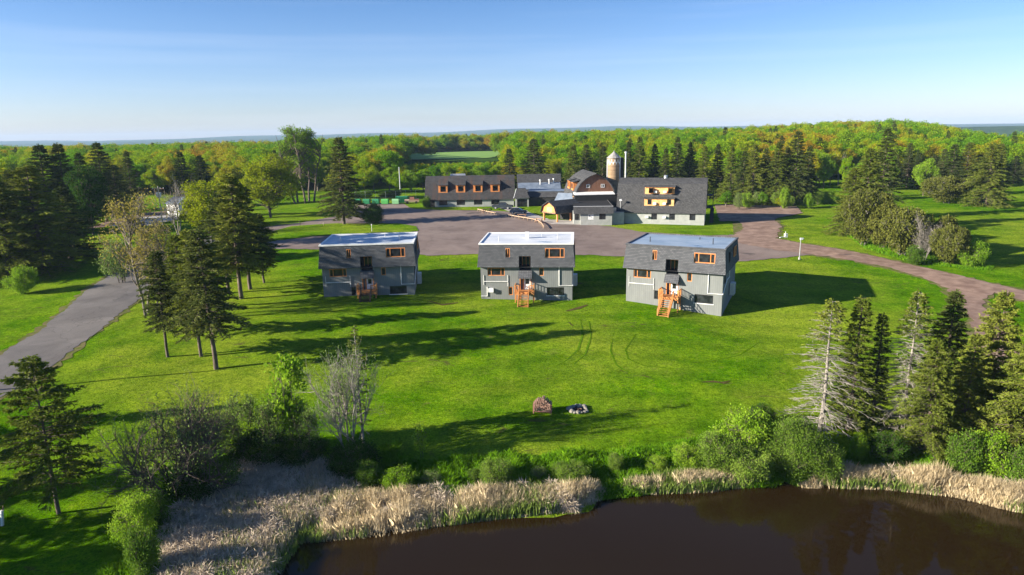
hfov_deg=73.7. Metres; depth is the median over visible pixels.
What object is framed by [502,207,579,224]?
path
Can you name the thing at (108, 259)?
bush
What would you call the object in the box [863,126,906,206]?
spruce tree
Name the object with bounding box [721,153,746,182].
broadleaf tree
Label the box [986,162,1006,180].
spruce tree
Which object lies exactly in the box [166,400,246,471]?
bare shrub
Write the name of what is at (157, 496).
bush
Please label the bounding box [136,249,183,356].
spruce tree
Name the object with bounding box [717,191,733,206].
broadleaf tree
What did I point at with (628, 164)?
spruce tree
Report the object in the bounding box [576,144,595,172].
spruce tree
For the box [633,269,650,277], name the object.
window
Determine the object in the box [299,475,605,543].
reed bed
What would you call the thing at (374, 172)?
broadleaf tree
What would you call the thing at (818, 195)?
bush
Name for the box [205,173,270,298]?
spruce tree
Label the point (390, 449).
bushes
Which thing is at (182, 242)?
spruce tree
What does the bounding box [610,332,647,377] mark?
tyre track
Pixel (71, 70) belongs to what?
sky
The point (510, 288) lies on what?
window
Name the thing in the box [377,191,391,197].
bush
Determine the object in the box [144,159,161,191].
broadleaf tree
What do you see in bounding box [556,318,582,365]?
tyre track
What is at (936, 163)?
spruce tree
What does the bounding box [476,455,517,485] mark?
bush
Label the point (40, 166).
spruce tree
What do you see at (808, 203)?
bush
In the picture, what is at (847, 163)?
broadleaf tree
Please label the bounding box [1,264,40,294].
bush
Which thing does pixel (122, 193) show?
spruce tree
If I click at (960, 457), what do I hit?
bush
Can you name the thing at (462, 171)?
broadleaf tree
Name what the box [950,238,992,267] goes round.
bush
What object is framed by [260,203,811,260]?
parking lot
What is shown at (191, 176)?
broadleaf tree
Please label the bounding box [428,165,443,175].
broadleaf tree
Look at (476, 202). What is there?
window
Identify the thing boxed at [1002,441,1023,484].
bush
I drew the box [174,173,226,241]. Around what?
broadleaf tree
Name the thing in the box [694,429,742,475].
bush
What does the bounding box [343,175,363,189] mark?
broadleaf tree
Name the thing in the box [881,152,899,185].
broadleaf tree
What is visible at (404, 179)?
broadleaf tree
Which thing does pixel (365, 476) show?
bush
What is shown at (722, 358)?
tyre track
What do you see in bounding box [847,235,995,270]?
meadow grass
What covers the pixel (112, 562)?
tall grass
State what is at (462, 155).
field
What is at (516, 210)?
parked car
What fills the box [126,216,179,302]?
budding tree
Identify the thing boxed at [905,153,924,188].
spruce tree
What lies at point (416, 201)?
old pickup
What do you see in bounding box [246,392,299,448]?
bush
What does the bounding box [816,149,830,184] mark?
broadleaf tree
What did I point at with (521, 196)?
entrance tower
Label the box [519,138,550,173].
spruce tree
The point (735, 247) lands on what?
window
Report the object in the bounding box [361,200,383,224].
bush
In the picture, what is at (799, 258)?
lamp post
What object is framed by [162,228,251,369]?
spruce tree
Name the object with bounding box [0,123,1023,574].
ground
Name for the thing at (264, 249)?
spruce tree
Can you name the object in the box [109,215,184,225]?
gravel pad
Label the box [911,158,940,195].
broadleaf tree
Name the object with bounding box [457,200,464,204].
window
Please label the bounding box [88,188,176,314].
budding tree
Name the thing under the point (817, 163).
broadleaf tree
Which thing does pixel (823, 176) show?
broadleaf tree
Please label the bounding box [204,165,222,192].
broadleaf tree
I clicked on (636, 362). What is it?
tyre track
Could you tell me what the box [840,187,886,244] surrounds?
juniper
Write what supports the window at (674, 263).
in the cabin at (694, 273)
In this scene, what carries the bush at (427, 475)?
on the ground at (478, 373)
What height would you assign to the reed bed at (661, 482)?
1.880 m
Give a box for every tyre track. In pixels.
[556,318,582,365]
[574,321,590,363]
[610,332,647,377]
[625,334,674,368]
[663,342,758,362]
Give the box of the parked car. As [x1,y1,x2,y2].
[509,208,526,213]
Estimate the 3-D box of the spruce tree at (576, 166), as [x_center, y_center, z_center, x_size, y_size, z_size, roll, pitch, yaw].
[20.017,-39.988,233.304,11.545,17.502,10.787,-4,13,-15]
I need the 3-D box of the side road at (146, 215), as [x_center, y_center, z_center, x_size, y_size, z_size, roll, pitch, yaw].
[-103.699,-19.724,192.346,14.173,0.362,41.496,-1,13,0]
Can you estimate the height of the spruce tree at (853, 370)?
13.238 m
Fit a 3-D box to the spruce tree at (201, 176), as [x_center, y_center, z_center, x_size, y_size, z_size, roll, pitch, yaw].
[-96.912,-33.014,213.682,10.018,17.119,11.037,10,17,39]
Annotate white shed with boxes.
[165,197,192,214]
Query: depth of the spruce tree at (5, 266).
117.11 m
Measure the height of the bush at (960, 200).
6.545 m
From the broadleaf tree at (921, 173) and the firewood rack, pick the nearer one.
the firewood rack
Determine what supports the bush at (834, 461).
on the ground at (478, 373)
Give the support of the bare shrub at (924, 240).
on the ground at (478, 373)
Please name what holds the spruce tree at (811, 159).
on the ground at (478, 373)
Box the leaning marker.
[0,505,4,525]
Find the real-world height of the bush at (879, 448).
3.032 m
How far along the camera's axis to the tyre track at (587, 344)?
83.02 m
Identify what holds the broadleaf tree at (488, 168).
on the ground at (478, 373)
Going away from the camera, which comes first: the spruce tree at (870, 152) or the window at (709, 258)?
the window at (709, 258)
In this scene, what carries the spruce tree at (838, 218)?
on the ground at (478, 373)
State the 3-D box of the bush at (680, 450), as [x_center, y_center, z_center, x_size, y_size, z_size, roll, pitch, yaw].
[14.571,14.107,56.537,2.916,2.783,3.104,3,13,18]
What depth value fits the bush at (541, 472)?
54.98 m
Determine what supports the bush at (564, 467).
on the ground at (478, 373)
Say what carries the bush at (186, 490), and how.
on the ground at (478, 373)
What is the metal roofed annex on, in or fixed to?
on the ground at (478, 373)
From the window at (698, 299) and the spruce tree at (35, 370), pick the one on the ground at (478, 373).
the spruce tree at (35, 370)
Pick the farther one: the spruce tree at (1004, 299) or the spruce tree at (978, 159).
the spruce tree at (978, 159)
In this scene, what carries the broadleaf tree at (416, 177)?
on the ground at (478, 373)
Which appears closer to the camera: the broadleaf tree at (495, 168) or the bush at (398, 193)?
the bush at (398, 193)
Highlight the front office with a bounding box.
[572,200,623,224]
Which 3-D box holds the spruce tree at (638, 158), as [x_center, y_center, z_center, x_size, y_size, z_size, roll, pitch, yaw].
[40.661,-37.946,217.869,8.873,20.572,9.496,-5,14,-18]
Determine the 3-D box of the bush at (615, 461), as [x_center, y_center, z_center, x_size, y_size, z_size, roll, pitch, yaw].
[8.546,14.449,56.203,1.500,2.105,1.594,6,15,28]
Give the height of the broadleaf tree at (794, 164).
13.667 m
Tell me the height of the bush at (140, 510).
4.856 m
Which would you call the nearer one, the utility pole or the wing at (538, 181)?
the utility pole
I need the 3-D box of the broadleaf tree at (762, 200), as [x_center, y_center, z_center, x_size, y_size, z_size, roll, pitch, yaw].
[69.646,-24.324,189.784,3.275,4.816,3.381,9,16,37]
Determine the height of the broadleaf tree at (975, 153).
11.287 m
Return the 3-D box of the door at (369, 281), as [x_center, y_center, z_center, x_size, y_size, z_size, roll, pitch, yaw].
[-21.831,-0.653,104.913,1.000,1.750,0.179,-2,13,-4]
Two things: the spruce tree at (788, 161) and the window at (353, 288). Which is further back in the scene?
the spruce tree at (788, 161)
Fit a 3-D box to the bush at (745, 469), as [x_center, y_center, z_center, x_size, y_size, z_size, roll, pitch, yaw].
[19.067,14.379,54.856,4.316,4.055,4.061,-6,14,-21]
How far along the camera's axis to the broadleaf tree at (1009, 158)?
268.61 m
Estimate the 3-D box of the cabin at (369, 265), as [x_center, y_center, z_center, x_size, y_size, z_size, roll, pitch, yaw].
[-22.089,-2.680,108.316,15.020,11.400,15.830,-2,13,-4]
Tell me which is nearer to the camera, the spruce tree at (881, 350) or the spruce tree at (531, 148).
the spruce tree at (881, 350)
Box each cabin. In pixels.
[318,232,421,302]
[477,232,577,306]
[623,233,738,316]
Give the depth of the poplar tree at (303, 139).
218.22 m
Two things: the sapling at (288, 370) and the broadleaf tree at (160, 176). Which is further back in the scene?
the broadleaf tree at (160, 176)
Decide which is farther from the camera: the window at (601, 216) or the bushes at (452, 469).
the window at (601, 216)
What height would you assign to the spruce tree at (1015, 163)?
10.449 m
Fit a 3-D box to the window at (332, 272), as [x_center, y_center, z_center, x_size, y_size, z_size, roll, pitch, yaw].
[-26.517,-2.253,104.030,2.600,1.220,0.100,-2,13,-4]
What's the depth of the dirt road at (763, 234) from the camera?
118.57 m
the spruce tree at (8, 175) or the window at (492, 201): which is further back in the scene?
the window at (492, 201)
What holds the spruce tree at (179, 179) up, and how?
on the ground at (478, 373)
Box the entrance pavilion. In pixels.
[540,199,578,221]
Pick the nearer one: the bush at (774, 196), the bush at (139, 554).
the bush at (139, 554)
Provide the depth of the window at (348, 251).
103.30 m
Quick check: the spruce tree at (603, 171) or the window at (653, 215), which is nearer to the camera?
the window at (653, 215)
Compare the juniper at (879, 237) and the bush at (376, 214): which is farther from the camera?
the bush at (376, 214)
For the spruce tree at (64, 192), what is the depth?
131.73 m
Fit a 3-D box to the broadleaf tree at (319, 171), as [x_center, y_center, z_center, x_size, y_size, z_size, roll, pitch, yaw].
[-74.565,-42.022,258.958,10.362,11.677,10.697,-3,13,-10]
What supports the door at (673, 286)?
in the cabin at (694, 273)
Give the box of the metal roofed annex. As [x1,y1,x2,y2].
[555,193,572,199]
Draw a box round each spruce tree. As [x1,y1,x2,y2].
[0,164,97,280]
[0,169,55,254]
[0,181,54,280]
[0,354,107,513]
[25,143,72,231]
[29,185,103,262]
[44,142,100,231]
[71,152,107,222]
[87,141,131,220]
[101,165,136,216]
[121,150,148,207]
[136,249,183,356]
[148,234,190,334]
[162,228,224,356]
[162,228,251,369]
[169,151,197,202]
[188,155,216,195]
[195,193,255,292]
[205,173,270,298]
[217,187,283,289]
[247,213,282,282]
[499,148,518,188]
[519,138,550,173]
[561,145,584,188]
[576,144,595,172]
[593,145,607,178]
[623,141,634,177]
[628,137,648,177]
[645,144,660,177]
[656,147,671,177]
[668,137,686,177]
[682,141,698,177]
[695,145,715,199]
[708,144,726,197]
[712,145,741,202]
[730,143,766,204]
[730,150,753,202]
[753,148,772,199]
[760,142,798,205]
[777,130,816,204]
[777,146,797,197]
[796,145,820,200]
[820,167,866,236]
[826,294,888,433]
[851,146,892,197]
[859,312,893,429]
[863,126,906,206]
[885,154,907,187]
[889,338,961,468]
[899,142,916,186]
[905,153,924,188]
[928,155,941,178]
[931,144,970,193]
[932,333,1002,448]
[936,148,950,177]
[947,290,1023,444]
[956,142,979,184]
[958,142,1015,208]
[965,327,1023,478]
[967,154,988,186]
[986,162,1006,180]
[996,143,1008,181]
[1002,155,1023,183]
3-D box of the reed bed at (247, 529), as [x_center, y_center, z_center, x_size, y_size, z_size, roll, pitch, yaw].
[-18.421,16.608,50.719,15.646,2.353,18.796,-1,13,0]
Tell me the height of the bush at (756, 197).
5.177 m
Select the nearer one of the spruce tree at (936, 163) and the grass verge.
the grass verge
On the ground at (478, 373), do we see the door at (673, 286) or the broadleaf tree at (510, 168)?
the broadleaf tree at (510, 168)
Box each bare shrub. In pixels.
[86,367,251,520]
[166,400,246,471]
[911,214,948,259]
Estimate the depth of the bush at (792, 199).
191.63 m
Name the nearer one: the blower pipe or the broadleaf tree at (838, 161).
the blower pipe
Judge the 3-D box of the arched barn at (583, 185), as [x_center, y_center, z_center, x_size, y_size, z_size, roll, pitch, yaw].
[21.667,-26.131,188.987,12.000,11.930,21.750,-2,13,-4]
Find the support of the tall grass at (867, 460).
on the ground at (478, 373)
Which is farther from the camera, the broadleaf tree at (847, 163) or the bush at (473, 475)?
the broadleaf tree at (847, 163)
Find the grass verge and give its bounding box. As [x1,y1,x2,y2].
[404,200,490,209]
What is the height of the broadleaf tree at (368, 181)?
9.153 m
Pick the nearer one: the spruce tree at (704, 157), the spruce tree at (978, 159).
the spruce tree at (704, 157)
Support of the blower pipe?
on the ground at (478, 373)
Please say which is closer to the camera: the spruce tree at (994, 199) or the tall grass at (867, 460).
the tall grass at (867, 460)
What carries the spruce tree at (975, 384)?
on the ground at (478, 373)
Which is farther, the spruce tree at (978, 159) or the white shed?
the spruce tree at (978, 159)
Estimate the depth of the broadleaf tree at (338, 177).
250.44 m
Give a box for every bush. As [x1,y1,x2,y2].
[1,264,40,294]
[93,237,134,282]
[104,491,159,549]
[118,522,161,574]
[138,486,169,528]
[162,463,216,505]
[204,458,242,492]
[218,389,262,449]
[224,426,293,466]
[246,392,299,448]
[276,432,331,468]
[284,397,321,454]
[323,435,384,480]
[354,458,383,489]
[359,189,373,197]
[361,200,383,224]
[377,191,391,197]
[379,462,421,489]
[388,188,401,196]
[419,468,441,486]
[421,195,431,207]
[466,467,481,480]
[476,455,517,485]
[531,464,546,478]
[551,459,590,482]
[607,451,623,470]
[645,453,668,469]
[670,442,702,469]
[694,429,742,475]
[708,403,776,453]
[722,442,776,488]
[732,193,743,208]
[741,192,756,207]
[747,400,777,425]
[752,191,759,204]
[753,411,838,484]
[770,191,780,205]
[779,186,790,208]
[788,196,794,205]
[803,440,846,485]
[804,193,814,208]
[814,189,823,204]
[823,189,839,203]
[848,432,870,460]
[863,430,912,463]
[905,244,925,264]
[944,428,990,475]
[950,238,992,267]
[957,193,971,202]
[968,426,1014,479]
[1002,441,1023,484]
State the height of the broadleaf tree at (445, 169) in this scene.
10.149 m
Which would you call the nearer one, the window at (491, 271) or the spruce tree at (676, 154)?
the window at (491, 271)
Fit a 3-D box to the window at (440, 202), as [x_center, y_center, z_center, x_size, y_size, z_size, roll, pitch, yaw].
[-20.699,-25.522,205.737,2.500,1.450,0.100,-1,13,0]
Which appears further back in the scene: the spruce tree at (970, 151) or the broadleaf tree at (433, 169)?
the broadleaf tree at (433, 169)
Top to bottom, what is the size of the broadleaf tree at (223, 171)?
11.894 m
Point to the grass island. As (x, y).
(292, 232)
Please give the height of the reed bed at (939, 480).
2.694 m
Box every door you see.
[366,279,373,288]
[429,201,434,206]
[524,279,530,288]
[670,283,677,293]
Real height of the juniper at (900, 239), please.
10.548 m
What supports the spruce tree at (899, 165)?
on the ground at (478, 373)
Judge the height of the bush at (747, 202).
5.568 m
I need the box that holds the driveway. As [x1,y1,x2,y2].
[0,236,257,396]
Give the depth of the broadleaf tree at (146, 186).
260.54 m
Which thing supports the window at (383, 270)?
in the cabin at (369, 265)
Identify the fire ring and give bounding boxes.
[566,404,588,413]
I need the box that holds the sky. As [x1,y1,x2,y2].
[0,0,1023,140]
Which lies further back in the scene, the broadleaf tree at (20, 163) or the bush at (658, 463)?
the broadleaf tree at (20, 163)
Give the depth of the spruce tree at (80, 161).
173.43 m
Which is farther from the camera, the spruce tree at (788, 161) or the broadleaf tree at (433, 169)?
the broadleaf tree at (433, 169)
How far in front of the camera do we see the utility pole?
163.67 m
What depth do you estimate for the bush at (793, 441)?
54.63 m
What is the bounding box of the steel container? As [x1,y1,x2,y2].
[395,196,407,202]
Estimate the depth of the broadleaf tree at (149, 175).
250.95 m
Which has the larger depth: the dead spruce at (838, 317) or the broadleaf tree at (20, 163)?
the broadleaf tree at (20, 163)
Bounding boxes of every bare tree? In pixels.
[150,176,191,234]
[285,337,400,457]
[343,325,373,442]
[835,151,845,184]
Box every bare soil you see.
[566,304,586,310]
[704,380,729,383]
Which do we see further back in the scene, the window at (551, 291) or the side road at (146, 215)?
the side road at (146, 215)
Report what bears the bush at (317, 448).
on the ground at (478, 373)
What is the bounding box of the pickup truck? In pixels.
[492,202,512,208]
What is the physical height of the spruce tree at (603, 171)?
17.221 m
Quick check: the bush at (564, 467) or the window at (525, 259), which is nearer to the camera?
the bush at (564, 467)
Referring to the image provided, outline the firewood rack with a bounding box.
[533,396,551,413]
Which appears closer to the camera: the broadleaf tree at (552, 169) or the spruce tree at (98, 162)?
the spruce tree at (98, 162)
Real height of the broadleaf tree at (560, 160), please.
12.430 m
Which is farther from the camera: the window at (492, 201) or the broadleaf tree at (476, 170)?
the broadleaf tree at (476, 170)
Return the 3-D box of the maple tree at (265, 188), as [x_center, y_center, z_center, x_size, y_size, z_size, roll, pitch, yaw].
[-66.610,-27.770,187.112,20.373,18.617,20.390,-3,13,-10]
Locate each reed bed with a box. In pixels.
[151,449,364,574]
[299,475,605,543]
[617,463,770,494]
[798,460,1023,512]
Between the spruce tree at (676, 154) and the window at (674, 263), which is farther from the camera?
the spruce tree at (676, 154)
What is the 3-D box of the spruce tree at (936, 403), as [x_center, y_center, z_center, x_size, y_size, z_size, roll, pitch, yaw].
[34.673,9.437,56.525,5.797,10.995,6.448,-9,15,-30]
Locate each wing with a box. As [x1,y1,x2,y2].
[517,173,561,191]
[527,189,563,205]
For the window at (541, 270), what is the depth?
102.40 m
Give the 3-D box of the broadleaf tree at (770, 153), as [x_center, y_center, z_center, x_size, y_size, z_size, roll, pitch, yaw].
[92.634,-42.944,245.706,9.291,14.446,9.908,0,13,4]
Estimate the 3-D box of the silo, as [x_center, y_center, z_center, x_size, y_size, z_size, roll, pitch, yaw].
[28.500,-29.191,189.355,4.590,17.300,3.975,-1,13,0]
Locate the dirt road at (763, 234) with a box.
[730,219,1023,368]
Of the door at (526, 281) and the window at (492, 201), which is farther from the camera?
the window at (492, 201)
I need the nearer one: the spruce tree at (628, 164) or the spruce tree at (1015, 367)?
the spruce tree at (1015, 367)
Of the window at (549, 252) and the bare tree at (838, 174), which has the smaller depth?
the window at (549, 252)
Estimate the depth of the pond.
47.63 m
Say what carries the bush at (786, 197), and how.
on the ground at (478, 373)
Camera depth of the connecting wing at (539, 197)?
204.75 m
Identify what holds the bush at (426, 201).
on the ground at (478, 373)
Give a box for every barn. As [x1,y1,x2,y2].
[425,175,514,206]
[564,169,616,207]
[616,175,713,224]
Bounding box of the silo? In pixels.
[607,150,623,192]
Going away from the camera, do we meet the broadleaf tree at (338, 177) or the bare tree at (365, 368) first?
the bare tree at (365, 368)
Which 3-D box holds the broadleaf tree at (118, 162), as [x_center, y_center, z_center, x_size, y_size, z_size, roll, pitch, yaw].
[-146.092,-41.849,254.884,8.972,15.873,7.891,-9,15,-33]
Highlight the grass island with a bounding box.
[267,223,417,239]
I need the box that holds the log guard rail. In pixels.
[477,209,543,227]
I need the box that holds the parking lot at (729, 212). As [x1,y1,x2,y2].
[714,204,802,220]
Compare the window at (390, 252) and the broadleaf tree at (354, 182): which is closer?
the window at (390, 252)
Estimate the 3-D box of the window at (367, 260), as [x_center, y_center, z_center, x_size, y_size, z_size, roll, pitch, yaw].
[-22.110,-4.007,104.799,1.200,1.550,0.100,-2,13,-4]
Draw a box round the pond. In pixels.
[277,480,1023,574]
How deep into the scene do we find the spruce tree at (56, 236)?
119.55 m
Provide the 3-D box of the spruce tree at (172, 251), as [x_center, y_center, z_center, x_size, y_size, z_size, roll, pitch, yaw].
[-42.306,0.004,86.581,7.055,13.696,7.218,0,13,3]
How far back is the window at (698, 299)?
96.62 m
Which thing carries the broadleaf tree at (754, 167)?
on the ground at (478, 373)
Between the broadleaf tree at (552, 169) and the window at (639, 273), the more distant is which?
the broadleaf tree at (552, 169)
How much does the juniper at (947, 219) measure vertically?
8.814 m
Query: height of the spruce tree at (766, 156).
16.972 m
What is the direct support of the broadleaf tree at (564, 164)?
on the ground at (478, 373)
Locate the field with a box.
[409,151,499,158]
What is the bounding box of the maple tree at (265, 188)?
[238,152,305,217]
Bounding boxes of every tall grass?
[94,480,184,574]
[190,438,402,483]
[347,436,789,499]
[771,448,1012,486]
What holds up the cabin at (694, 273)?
on the ground at (478, 373)
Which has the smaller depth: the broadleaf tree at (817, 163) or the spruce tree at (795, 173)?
the spruce tree at (795, 173)
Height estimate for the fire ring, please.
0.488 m
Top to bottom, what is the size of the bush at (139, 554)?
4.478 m
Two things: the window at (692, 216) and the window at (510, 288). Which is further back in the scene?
the window at (692, 216)
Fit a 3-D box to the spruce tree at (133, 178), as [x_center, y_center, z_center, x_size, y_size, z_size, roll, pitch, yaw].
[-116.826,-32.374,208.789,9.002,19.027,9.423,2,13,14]
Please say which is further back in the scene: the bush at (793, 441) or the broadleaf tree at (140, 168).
the broadleaf tree at (140, 168)
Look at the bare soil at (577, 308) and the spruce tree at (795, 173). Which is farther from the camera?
the spruce tree at (795, 173)
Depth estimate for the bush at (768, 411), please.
62.46 m
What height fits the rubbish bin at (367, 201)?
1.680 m
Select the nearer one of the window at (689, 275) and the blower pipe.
the window at (689, 275)
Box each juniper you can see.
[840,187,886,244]
[859,201,904,247]
[878,205,938,255]
[879,192,898,207]
[919,175,972,202]
[928,223,972,263]
[931,214,959,245]
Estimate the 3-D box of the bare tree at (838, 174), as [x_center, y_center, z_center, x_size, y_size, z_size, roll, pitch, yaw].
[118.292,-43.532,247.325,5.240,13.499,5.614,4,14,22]
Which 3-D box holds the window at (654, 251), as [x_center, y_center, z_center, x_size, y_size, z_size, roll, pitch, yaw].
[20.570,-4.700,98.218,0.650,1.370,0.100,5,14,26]
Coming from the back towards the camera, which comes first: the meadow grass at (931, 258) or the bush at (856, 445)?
the meadow grass at (931, 258)
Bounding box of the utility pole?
[152,186,163,228]
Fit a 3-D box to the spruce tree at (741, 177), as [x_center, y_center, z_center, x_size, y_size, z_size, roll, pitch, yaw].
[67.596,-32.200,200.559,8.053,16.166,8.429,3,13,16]
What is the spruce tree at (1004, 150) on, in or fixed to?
on the ground at (478, 373)
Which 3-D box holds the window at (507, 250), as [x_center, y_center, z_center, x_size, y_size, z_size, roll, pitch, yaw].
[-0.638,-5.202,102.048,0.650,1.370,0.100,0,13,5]
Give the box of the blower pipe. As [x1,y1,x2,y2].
[625,152,626,177]
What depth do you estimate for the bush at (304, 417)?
58.63 m
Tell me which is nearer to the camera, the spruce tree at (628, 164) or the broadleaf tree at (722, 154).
the spruce tree at (628, 164)
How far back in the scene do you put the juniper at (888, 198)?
141.78 m
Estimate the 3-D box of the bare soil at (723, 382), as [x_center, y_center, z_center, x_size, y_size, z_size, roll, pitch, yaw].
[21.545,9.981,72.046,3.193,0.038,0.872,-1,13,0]
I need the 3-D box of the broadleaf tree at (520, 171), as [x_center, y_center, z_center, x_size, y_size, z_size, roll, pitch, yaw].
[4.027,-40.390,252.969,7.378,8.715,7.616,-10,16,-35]
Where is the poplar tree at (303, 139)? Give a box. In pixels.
[274,124,322,203]
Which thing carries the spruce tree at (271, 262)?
on the ground at (478, 373)
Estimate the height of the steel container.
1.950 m
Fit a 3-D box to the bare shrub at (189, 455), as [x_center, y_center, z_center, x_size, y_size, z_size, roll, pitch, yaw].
[-25.998,13.517,51.902,10.435,13.084,11.609,11,17,42]
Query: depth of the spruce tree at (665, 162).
214.54 m
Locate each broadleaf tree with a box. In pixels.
[14,155,33,180]
[61,163,110,234]
[110,155,128,181]
[126,163,145,194]
[138,163,152,193]
[140,168,164,195]
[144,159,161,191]
[155,163,188,191]
[156,156,178,194]
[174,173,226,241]
[185,165,205,182]
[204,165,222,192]
[213,165,242,184]
[226,157,247,181]
[289,161,311,185]
[303,163,327,190]
[323,167,351,190]
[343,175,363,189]
[350,170,377,188]
[366,165,379,190]
[378,167,397,191]
[386,171,412,191]
[400,170,423,192]
[415,168,431,190]
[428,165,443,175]
[440,164,455,175]
[454,166,470,174]
[468,165,487,174]
[479,163,494,174]
[489,164,501,174]
[501,162,520,174]
[514,167,527,178]
[542,158,559,173]
[550,156,565,177]
[559,158,575,179]
[707,150,727,178]
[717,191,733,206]
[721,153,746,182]
[732,148,747,188]
[742,154,764,176]
[758,191,768,207]
[759,149,782,177]
[774,198,789,207]
[777,144,794,175]
[778,153,802,177]
[797,148,823,177]
[811,149,830,182]
[815,153,838,187]
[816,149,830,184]
[828,151,842,184]
[839,155,855,183]
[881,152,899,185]
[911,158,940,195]
[962,152,979,168]
[1001,155,1013,166]
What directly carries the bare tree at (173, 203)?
on the ground at (478, 373)
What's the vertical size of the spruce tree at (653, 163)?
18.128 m
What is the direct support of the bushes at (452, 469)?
on the ground at (478, 373)
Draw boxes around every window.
[329,269,346,276]
[346,249,350,257]
[351,287,355,294]
[364,256,371,265]
[381,267,385,274]
[386,248,404,256]
[389,286,406,294]
[439,200,446,204]
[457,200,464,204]
[474,200,481,204]
[487,268,504,275]
[491,200,499,203]
[505,248,509,256]
[509,287,512,294]
[522,256,529,265]
[539,268,543,275]
[545,248,564,257]
[546,287,564,295]
[599,214,605,218]
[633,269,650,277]
[651,213,656,219]
[653,250,656,259]
[654,290,657,298]
[669,214,674,219]
[670,260,677,269]
[687,273,691,281]
[689,214,695,219]
[694,253,715,263]
[694,294,713,304]
[733,245,736,256]
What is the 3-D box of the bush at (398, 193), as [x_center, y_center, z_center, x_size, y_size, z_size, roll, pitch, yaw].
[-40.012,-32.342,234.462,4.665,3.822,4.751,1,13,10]
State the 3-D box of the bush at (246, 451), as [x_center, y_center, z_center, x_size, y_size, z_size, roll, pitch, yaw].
[-21.852,13.779,59.250,6.248,3.108,6.568,-1,13,1]
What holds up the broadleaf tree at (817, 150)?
on the ground at (478, 373)
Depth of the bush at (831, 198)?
196.15 m
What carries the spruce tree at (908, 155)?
on the ground at (478, 373)
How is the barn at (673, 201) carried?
on the ground at (478, 373)
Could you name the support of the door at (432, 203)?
in the long barn at (468, 191)
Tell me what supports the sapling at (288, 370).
on the ground at (478, 373)
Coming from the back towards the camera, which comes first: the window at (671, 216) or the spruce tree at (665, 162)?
the spruce tree at (665, 162)
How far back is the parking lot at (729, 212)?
179.95 m
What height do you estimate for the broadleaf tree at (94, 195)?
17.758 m
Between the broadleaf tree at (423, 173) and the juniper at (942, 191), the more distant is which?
the broadleaf tree at (423, 173)
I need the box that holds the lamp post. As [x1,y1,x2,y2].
[798,238,803,259]
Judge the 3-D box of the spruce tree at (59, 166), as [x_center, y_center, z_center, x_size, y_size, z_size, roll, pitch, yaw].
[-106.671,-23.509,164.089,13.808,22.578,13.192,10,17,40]
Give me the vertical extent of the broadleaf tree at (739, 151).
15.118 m
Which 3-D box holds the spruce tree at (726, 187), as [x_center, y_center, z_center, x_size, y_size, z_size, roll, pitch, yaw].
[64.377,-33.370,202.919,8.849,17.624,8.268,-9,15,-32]
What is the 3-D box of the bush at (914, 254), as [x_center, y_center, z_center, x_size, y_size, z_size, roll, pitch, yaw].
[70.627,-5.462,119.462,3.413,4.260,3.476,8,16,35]
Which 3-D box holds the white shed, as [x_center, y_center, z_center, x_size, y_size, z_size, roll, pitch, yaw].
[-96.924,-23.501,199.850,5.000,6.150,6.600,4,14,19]
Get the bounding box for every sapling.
[259,353,308,437]
[411,424,430,456]
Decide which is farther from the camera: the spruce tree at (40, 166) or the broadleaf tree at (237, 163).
the broadleaf tree at (237, 163)
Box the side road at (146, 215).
[94,211,167,227]
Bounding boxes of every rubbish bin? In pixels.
[362,199,370,203]
[372,199,379,203]
[381,199,388,203]
[392,199,399,203]
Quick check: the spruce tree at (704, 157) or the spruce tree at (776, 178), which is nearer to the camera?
the spruce tree at (776, 178)
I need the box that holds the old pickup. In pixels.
[404,197,418,203]
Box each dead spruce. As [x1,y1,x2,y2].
[774,297,883,442]
[872,289,940,443]
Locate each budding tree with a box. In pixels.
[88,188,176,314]
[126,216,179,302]
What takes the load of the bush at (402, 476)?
on the ground at (478, 373)
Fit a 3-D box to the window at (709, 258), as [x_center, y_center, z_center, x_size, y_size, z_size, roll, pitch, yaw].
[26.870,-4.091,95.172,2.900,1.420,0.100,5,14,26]
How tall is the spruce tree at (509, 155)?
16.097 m
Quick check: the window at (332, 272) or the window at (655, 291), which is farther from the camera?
the window at (332, 272)
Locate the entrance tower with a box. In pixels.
[514,188,529,206]
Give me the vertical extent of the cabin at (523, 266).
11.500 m
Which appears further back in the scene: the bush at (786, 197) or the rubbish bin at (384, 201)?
the rubbish bin at (384, 201)

